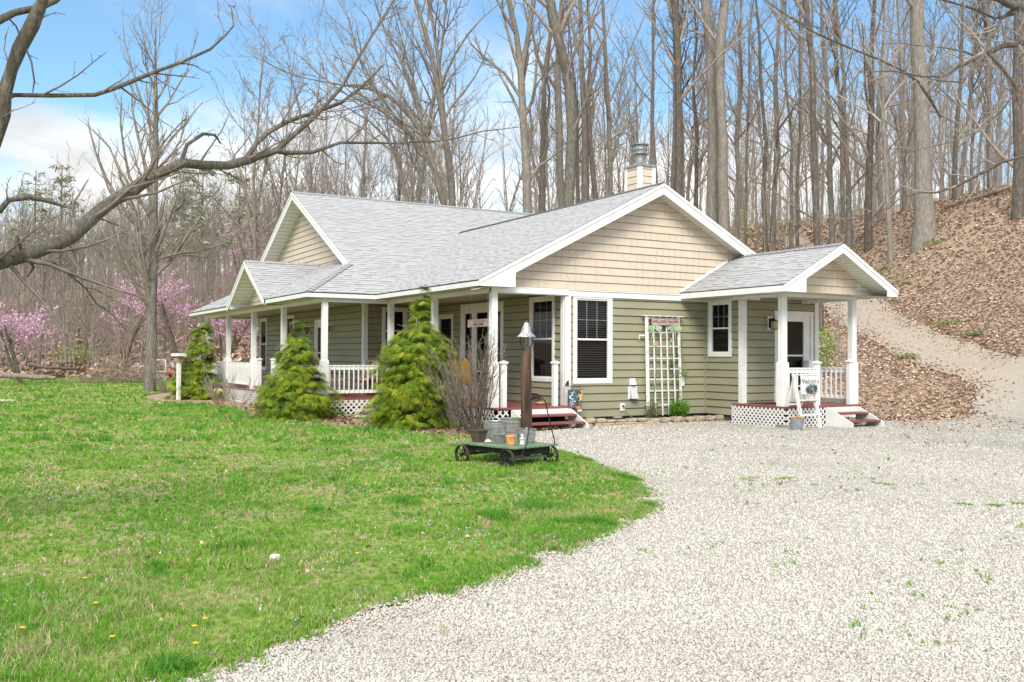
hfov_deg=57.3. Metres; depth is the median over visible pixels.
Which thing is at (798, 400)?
stepladder
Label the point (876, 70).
bare tree
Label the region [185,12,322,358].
bare tree
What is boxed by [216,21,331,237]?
bare tree
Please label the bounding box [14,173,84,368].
bare tree
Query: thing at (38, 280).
bare tree
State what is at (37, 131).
sky
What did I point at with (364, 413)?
ground plant
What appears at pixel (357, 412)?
flat stone
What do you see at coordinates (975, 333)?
ground plant
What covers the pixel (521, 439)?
figurine
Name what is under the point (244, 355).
leaf litter
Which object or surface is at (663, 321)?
welcome sign
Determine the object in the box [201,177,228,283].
bare tree
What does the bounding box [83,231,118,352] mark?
bare tree
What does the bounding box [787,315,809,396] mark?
side door
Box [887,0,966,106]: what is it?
bare tree
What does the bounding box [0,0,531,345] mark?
overhanging tree
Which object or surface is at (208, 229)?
bare tree
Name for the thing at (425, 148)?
leaning tree
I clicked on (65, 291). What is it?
bare tree
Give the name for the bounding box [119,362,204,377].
garden fence
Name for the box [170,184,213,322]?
bare tree
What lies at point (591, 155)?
bare tree
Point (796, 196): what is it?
bare tree
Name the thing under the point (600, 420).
edging stone
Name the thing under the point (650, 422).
edging stone
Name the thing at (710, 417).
edging stone
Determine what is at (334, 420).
leaf litter
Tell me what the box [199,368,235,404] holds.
bare shrub
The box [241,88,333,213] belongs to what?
bare tree
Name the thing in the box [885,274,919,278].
ground plant
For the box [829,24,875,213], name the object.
bare tree
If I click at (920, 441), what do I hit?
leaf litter
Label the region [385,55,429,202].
bare tree
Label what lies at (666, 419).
edging stone
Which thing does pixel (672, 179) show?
bare tree
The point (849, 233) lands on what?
bare tree
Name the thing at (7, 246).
bare tree
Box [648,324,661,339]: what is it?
dragonfly ornament
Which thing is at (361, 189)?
bare tree
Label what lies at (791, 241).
bare tree
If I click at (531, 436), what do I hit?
bucket
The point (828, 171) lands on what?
bare tree
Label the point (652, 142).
bare tree
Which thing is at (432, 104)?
bare tree
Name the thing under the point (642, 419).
edging stone
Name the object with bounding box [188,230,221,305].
bare tree
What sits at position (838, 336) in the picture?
bare shrub
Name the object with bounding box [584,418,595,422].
edging stone
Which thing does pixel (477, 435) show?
square planter
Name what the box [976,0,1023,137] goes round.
bare tree
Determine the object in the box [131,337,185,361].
fallen log
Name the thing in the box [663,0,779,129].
bare tree
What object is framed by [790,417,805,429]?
bucket
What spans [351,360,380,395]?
patio chair
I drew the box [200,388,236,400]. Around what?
daffodils
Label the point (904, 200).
bare tree
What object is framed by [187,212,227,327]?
bare tree
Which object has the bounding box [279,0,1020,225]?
distant wood
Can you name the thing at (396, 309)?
window
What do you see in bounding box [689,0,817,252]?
bare tree
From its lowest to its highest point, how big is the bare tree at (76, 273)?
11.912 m
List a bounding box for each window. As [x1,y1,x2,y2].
[259,318,266,369]
[287,315,294,345]
[315,322,320,359]
[382,307,406,353]
[438,314,453,361]
[529,295,554,381]
[572,296,612,383]
[708,299,731,356]
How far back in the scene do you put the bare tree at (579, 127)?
69.78 m
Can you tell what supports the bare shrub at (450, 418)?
on the ground at (942, 294)
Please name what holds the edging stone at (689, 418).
on the ground at (942, 294)
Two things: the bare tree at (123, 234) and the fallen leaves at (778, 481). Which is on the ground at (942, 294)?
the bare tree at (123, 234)
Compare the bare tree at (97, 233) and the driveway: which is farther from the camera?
the bare tree at (97, 233)
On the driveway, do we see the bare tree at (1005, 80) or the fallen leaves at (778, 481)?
the fallen leaves at (778, 481)
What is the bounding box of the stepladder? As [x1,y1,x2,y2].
[787,374,821,428]
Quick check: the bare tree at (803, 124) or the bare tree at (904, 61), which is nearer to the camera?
the bare tree at (904, 61)
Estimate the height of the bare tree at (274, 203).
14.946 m
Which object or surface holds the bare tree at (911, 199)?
on the ground at (942, 294)
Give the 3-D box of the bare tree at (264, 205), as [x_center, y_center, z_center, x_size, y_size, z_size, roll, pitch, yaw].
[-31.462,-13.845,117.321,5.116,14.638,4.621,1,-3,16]
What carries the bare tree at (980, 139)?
on the ground at (942, 294)
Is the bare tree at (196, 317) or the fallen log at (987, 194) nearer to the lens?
the fallen log at (987, 194)
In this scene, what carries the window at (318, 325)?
in the house
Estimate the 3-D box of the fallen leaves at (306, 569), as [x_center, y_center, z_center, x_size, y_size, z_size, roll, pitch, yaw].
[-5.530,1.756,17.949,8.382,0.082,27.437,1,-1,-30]
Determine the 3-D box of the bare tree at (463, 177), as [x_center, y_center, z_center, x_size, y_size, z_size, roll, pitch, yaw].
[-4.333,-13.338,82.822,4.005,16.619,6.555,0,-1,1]
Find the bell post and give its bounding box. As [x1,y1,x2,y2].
[521,346,531,427]
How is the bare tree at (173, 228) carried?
on the ground at (942, 294)
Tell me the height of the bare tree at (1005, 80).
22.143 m
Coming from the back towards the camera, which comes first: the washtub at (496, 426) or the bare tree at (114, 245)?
the bare tree at (114, 245)
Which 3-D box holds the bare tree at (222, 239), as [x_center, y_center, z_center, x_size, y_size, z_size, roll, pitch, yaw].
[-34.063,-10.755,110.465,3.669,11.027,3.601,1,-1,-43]
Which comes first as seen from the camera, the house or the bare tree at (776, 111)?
the house
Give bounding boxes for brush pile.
[69,346,164,383]
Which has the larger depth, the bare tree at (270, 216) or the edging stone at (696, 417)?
the bare tree at (270, 216)
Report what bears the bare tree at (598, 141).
on the ground at (942, 294)
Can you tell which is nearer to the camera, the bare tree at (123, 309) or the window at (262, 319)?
the window at (262, 319)
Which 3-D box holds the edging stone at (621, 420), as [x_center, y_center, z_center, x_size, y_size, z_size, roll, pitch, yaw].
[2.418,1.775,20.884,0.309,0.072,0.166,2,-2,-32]
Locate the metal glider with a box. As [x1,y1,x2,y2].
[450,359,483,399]
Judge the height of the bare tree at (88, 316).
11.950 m
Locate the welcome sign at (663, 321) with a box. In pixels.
[651,318,678,325]
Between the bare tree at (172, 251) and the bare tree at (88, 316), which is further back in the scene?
the bare tree at (172, 251)
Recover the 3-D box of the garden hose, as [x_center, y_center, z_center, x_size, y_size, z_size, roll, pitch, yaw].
[3.015,0.986,21.728,0.920,1.651,0.112,1,-1,-30]
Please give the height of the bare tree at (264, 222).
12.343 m
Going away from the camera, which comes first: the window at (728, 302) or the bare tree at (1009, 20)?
the window at (728, 302)
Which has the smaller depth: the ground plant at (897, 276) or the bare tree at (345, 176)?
the ground plant at (897, 276)
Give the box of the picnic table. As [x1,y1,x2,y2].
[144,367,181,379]
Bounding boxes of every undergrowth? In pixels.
[0,213,274,372]
[473,151,702,212]
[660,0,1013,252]
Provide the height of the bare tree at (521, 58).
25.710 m
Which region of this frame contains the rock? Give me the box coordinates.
[269,554,280,562]
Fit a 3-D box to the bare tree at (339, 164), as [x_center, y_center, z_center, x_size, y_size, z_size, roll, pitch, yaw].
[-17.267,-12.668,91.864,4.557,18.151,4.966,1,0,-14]
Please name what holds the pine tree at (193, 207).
on the ground at (942, 294)
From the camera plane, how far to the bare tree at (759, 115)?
85.09 m
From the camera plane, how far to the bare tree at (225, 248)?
86.07 m
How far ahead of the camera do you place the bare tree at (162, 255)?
85.88 m
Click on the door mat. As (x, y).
(764, 403)
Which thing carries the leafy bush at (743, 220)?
on the ground at (942, 294)
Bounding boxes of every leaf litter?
[0,285,257,377]
[242,402,565,436]
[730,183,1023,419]
[768,230,1023,422]
[898,380,1023,445]
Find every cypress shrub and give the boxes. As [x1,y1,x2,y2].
[162,322,228,399]
[249,320,345,421]
[354,286,464,430]
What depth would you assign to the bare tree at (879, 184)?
49.93 m
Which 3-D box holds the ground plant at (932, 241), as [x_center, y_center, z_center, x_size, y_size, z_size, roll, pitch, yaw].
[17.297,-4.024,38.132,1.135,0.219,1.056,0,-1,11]
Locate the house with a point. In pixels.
(581, 288)
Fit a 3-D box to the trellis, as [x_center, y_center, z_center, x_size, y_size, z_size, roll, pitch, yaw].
[3.507,0.642,22.070,1.312,2.475,0.100,1,-1,-30]
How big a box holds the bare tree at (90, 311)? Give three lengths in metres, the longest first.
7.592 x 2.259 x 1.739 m
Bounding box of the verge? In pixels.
[153,498,640,681]
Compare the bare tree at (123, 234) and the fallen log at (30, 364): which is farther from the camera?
the bare tree at (123, 234)
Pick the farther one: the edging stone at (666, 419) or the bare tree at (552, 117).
the bare tree at (552, 117)
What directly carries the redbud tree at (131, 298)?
on the ground at (942, 294)
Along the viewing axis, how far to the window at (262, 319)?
35.39 m
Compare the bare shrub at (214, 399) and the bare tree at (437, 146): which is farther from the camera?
the bare tree at (437, 146)
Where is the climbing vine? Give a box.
[656,341,688,406]
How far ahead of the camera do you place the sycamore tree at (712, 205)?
45.77 m
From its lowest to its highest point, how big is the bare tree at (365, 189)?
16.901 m
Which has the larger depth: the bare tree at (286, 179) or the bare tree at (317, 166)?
the bare tree at (317, 166)
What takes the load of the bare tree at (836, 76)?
on the ground at (942, 294)
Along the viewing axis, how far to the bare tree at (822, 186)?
68.15 m
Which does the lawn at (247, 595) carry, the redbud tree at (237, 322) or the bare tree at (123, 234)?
the redbud tree at (237, 322)
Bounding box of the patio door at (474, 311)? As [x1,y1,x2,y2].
[463,305,500,396]
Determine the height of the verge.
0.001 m
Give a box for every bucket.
[516,428,535,442]
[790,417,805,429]
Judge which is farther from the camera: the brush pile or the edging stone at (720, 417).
the brush pile
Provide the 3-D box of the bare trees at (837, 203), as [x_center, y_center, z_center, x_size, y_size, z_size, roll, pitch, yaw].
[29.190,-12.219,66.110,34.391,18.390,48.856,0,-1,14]
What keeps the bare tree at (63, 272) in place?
on the ground at (942, 294)
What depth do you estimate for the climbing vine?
22.30 m
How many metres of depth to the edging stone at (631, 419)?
20.95 m
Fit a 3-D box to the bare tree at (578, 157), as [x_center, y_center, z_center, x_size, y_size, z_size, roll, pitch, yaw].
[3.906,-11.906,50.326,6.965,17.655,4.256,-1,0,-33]
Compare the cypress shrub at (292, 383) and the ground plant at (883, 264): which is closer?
the cypress shrub at (292, 383)
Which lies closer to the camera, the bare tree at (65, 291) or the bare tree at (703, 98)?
the bare tree at (703, 98)
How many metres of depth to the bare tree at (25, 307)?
69.23 m
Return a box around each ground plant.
[359,410,372,414]
[849,245,877,250]
[870,263,893,267]
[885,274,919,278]
[893,353,918,358]
[923,239,946,243]
[931,318,966,324]
[964,331,983,334]
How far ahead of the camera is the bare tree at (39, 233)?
99.12 m
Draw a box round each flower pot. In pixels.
[492,433,506,442]
[505,435,515,444]
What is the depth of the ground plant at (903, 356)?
29.40 m
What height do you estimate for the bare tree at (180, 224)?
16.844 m
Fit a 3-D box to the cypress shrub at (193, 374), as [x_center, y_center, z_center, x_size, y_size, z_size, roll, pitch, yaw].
[-10.829,0.733,32.231,2.309,2.793,2.162,1,-1,-30]
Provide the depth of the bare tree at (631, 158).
91.51 m
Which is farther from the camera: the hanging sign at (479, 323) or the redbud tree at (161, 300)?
the redbud tree at (161, 300)
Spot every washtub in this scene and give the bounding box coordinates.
[483,420,506,439]
[499,417,520,439]
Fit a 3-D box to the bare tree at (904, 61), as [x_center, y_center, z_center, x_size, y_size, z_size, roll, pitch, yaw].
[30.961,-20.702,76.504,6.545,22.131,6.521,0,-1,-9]
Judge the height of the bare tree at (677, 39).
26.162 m
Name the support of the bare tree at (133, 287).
on the ground at (942, 294)
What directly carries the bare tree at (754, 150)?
on the ground at (942, 294)
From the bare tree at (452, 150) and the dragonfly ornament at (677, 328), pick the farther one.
the bare tree at (452, 150)
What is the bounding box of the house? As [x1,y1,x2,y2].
[188,143,898,427]
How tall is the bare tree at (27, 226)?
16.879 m
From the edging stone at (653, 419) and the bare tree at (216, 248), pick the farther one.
the bare tree at (216, 248)
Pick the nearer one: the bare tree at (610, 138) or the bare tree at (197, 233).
the bare tree at (610, 138)
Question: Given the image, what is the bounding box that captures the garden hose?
[625,348,656,417]
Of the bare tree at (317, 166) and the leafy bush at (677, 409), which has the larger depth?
the bare tree at (317, 166)
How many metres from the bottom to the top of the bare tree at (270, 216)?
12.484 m
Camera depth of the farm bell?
14.33 m
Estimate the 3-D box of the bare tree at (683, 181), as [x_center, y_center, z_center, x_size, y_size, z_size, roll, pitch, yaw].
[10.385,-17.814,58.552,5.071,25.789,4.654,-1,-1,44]
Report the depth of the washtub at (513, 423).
14.42 m
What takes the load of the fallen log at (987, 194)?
on the ground at (942, 294)
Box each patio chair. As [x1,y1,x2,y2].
[330,372,345,395]
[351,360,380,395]
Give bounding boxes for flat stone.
[354,409,373,415]
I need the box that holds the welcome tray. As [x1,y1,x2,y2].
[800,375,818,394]
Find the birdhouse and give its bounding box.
[171,353,186,399]
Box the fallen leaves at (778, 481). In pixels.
[556,392,1022,511]
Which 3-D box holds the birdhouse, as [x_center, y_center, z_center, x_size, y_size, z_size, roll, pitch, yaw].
[-11.171,1.192,31.405,0.400,1.555,0.340,0,-1,40]
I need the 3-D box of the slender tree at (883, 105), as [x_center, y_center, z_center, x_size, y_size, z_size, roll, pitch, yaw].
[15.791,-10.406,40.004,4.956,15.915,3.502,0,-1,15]
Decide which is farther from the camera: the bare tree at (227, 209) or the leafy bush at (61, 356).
the bare tree at (227, 209)
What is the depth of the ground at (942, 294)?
34.24 m
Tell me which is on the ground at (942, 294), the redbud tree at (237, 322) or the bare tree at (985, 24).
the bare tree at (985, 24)
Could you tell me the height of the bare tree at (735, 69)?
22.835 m
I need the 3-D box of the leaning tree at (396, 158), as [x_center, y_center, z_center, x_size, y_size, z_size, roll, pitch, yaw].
[-7.271,-6.710,41.865,10.695,18.157,5.228,0,-1,11]
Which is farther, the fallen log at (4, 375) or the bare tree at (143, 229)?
the bare tree at (143, 229)
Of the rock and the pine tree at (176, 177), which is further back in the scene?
the pine tree at (176, 177)
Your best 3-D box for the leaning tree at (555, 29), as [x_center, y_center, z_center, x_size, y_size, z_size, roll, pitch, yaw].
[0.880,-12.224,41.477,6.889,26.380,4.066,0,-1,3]
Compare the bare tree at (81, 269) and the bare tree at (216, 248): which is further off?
the bare tree at (216, 248)
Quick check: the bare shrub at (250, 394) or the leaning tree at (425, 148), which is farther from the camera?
the leaning tree at (425, 148)
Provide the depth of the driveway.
7.42 m
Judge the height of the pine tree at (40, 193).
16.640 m
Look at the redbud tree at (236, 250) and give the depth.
64.73 m
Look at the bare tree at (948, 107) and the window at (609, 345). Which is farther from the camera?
the bare tree at (948, 107)
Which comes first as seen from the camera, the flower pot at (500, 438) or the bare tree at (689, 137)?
the flower pot at (500, 438)
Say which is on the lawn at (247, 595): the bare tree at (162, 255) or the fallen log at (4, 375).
the fallen log at (4, 375)
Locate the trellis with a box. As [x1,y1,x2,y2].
[639,315,683,417]
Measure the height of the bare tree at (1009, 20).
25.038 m
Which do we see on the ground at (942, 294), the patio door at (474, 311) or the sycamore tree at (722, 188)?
the sycamore tree at (722, 188)
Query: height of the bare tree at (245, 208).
18.034 m
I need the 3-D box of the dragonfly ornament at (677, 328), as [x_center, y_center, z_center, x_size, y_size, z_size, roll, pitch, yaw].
[3.843,-0.190,22.201,0.420,0.405,0.050,1,-1,-30]
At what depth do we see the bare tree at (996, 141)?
86.14 m
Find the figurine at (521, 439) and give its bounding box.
[519,434,524,444]
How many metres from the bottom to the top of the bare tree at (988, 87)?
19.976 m
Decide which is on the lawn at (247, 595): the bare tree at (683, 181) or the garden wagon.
the garden wagon
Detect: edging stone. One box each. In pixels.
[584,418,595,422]
[594,423,615,425]
[595,418,606,422]
[614,419,626,421]
[615,422,638,424]
[626,418,636,421]
[636,418,647,420]
[638,421,659,423]
[647,418,659,420]
[659,417,670,422]
[670,416,682,421]
[683,416,694,421]
[693,415,704,420]
[704,415,715,420]
[714,415,724,419]
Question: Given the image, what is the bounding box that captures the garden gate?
[157,359,165,379]
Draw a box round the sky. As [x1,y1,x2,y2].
[0,0,1020,275]
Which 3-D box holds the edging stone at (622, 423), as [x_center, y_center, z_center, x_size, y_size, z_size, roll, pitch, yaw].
[2.552,1.843,20.872,0.627,0.092,0.192,2,-1,-30]
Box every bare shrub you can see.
[128,329,185,392]
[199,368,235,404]
[221,371,259,408]
[417,327,506,433]
[420,370,465,427]
[829,302,870,383]
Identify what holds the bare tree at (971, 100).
on the ground at (942, 294)
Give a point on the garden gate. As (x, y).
(161, 368)
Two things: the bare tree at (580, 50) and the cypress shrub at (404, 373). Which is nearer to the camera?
the cypress shrub at (404, 373)
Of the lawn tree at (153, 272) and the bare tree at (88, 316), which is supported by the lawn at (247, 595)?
the lawn tree at (153, 272)
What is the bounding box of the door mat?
[753,402,775,403]
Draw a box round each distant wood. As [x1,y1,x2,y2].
[0,164,346,306]
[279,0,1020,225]
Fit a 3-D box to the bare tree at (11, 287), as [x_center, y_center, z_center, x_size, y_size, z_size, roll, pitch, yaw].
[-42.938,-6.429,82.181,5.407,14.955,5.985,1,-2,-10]
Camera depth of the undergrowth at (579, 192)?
62.41 m
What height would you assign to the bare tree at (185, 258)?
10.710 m
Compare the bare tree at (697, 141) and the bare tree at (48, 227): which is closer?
the bare tree at (697, 141)
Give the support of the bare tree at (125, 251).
on the ground at (942, 294)
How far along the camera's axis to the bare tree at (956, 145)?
43.94 m
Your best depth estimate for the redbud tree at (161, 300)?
59.96 m
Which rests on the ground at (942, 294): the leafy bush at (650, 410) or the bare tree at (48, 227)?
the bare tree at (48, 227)
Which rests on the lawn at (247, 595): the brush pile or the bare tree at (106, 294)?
the brush pile
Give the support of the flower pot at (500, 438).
on the garden wagon
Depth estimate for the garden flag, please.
20.56 m
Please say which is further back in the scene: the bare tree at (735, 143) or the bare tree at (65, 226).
the bare tree at (65, 226)
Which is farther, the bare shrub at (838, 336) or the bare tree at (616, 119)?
the bare tree at (616, 119)
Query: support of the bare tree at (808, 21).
on the ground at (942, 294)
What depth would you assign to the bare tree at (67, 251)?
96.41 m
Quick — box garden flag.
[563,380,582,425]
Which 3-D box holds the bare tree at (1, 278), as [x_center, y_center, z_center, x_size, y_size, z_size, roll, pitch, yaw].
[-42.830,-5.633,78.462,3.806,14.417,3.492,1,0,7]
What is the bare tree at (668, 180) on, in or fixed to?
on the ground at (942, 294)
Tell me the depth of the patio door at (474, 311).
24.58 m
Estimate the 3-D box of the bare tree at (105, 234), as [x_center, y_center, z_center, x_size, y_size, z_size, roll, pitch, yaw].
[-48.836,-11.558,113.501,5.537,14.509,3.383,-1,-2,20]
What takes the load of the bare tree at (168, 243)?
on the ground at (942, 294)
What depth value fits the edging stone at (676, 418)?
21.61 m
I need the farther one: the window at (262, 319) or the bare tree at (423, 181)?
the bare tree at (423, 181)
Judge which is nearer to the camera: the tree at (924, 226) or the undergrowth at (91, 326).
the tree at (924, 226)
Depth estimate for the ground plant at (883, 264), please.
39.89 m
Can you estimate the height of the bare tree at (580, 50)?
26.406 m
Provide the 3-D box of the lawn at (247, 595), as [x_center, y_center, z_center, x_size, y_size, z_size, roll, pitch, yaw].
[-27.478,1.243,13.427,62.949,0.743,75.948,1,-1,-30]
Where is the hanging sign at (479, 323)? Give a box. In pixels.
[468,295,488,326]
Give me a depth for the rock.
6.85 m
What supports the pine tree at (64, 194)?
on the ground at (942, 294)
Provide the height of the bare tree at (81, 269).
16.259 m
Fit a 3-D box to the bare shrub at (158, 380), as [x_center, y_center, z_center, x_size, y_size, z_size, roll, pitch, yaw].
[-13.838,0.741,36.739,1.879,2.712,1.751,0,-1,-4]
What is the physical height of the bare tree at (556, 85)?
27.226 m
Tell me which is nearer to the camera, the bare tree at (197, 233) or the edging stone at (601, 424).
the edging stone at (601, 424)
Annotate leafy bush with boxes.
[46,345,97,363]
[644,399,661,417]
[668,398,689,416]
[729,197,758,242]
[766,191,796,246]
[819,322,840,374]
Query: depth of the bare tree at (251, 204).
90.38 m
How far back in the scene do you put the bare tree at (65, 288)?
83.16 m
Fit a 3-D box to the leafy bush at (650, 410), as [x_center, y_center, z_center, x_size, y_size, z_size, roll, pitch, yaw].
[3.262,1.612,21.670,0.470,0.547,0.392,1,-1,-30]
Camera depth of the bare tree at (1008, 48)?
84.51 m
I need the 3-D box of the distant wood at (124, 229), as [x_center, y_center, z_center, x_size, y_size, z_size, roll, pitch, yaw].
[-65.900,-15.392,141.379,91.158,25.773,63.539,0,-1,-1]
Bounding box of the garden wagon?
[455,396,558,466]
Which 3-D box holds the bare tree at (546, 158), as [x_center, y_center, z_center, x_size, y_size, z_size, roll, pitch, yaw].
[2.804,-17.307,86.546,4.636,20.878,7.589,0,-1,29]
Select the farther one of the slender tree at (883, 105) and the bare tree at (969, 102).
the bare tree at (969, 102)
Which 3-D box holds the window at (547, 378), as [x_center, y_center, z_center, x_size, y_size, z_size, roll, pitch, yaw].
[0.733,-0.048,21.730,0.134,1.970,1.090,1,-1,-30]
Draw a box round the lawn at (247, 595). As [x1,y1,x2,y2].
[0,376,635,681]
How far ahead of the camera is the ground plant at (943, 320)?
32.12 m
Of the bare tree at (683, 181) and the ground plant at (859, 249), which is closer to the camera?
the ground plant at (859, 249)
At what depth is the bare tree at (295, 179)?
75.89 m
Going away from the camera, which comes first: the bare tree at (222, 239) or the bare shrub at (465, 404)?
the bare shrub at (465, 404)
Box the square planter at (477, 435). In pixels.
[468,429,488,441]
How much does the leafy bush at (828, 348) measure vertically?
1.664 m
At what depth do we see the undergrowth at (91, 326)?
67.77 m
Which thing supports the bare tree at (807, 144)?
on the ground at (942, 294)
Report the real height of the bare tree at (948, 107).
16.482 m
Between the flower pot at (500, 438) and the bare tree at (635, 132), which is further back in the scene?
the bare tree at (635, 132)
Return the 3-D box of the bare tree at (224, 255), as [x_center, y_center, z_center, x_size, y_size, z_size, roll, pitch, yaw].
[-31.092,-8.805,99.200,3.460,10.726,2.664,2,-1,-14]
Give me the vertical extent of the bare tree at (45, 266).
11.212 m
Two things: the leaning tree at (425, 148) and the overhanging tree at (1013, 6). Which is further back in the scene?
the leaning tree at (425, 148)
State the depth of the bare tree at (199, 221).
99.08 m
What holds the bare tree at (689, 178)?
on the ground at (942, 294)
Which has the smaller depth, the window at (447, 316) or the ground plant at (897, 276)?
the window at (447, 316)
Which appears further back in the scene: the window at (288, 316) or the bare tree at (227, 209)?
the bare tree at (227, 209)
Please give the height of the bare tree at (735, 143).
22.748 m
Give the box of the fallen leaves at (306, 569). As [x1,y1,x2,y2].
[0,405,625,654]
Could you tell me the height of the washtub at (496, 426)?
0.265 m
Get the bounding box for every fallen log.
[0,372,55,379]
[28,360,81,371]
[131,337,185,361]
[943,182,1011,208]
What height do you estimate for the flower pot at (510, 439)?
0.128 m
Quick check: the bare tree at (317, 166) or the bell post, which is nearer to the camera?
the bell post
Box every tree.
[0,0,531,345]
[0,174,68,361]
[0,182,53,322]
[0,191,23,301]
[0,296,63,383]
[2,222,19,303]
[3,171,58,319]
[11,176,40,302]
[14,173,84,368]
[17,178,69,304]
[23,228,53,350]
[24,164,89,334]
[25,188,57,293]
[26,230,58,316]
[46,222,75,324]
[47,191,85,297]
[49,251,74,318]
[51,143,116,360]
[51,246,75,339]
[53,208,83,336]
[56,191,86,296]
[63,214,97,328]
[70,212,114,364]
[78,0,236,391]
[79,271,99,348]
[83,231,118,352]
[87,189,119,346]
[90,187,122,285]
[97,232,123,333]
[100,272,201,364]
[102,210,122,301]
[104,220,134,313]
[109,203,134,293]
[115,269,134,342]
[120,263,204,362]
[123,240,146,355]
[124,217,170,330]
[128,171,168,268]
[149,168,214,302]
[159,199,183,286]
[160,174,195,307]
[161,152,214,303]
[161,197,186,290]
[162,170,235,320]
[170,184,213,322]
[170,189,196,296]
[173,222,192,290]
[175,232,208,339]
[176,171,219,300]
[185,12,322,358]
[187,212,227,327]
[187,299,258,360]
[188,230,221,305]
[189,257,216,356]
[196,195,233,296]
[199,172,266,326]
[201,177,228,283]
[204,204,228,300]
[209,171,248,275]
[212,0,486,207]
[213,193,236,294]
[214,217,275,332]
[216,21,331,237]
[216,206,237,286]
[216,208,234,293]
[217,80,275,352]
[231,165,261,259]
[240,2,471,205]
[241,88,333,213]
[246,195,272,244]
[259,161,293,245]
[259,179,273,223]
[259,188,276,243]
[266,103,322,214]
[281,160,310,206]
[289,90,334,193]
[313,96,374,196]
[328,125,356,195]
[329,83,392,197]
[332,91,403,200]
[376,0,466,202]
[380,92,419,200]
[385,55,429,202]
[400,0,499,205]
[402,134,435,202]
[405,7,499,197]
[419,102,474,204]
[442,97,484,206]
[465,0,574,212]
[521,0,585,207]
[524,0,611,205]
[526,0,593,212]
[528,1,624,202]
[531,50,566,209]
[534,68,565,164]
[552,33,614,201]
[553,101,603,199]
[561,0,614,201]
[565,0,656,194]
[578,35,640,194]
[581,0,617,198]
[595,21,646,195]
[602,45,658,164]
[607,11,672,164]
[608,0,686,183]
[634,0,756,195]
[639,0,758,207]
[644,0,716,189]
[646,0,714,197]
[654,99,684,185]
[656,39,732,178]
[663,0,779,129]
[665,0,737,200]
[679,0,760,223]
[685,0,750,232]
[685,0,779,239]
[687,58,742,189]
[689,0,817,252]
[695,0,792,218]
[725,0,793,246]
[728,32,780,225]
[730,8,781,223]
[742,1,868,245]
[743,0,849,251]
[747,0,863,243]
[753,0,866,248]
[753,0,1023,250]
[763,0,841,330]
[766,0,835,220]
[776,0,913,247]
[780,19,837,185]
[788,0,943,252]
[795,1,849,219]
[797,0,863,233]
[818,0,938,264]
[823,0,965,221]
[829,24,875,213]
[843,0,909,208]
[854,0,933,209]
[860,0,949,166]
[875,0,942,207]
[875,0,950,206]
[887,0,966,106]
[898,0,1009,200]
[905,0,936,253]
[927,0,1023,192]
[928,0,1023,220]
[930,17,978,198]
[949,4,1020,184]
[953,0,1023,187]
[954,0,1012,190]
[958,0,1013,194]
[964,0,993,188]
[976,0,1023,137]
[981,7,1020,104]
[996,5,1013,25]
[1000,12,1020,91]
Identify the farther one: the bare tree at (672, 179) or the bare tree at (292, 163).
the bare tree at (292, 163)
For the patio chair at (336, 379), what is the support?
on the house
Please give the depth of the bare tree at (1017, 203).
35.90 m
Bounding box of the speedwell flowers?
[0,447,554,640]
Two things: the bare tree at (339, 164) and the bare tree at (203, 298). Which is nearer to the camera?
the bare tree at (203, 298)
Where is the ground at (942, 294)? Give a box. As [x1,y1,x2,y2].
[0,190,1023,436]
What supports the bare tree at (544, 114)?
on the ground at (942, 294)
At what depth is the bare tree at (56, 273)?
88.68 m
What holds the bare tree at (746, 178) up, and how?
on the ground at (942, 294)
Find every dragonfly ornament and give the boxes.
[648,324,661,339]
[668,325,680,338]
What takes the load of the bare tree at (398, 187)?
on the ground at (942, 294)
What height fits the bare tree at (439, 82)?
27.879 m
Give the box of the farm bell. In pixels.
[517,320,535,350]
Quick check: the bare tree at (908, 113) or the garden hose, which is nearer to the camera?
the garden hose
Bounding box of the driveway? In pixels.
[193,233,1023,681]
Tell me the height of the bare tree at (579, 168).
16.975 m

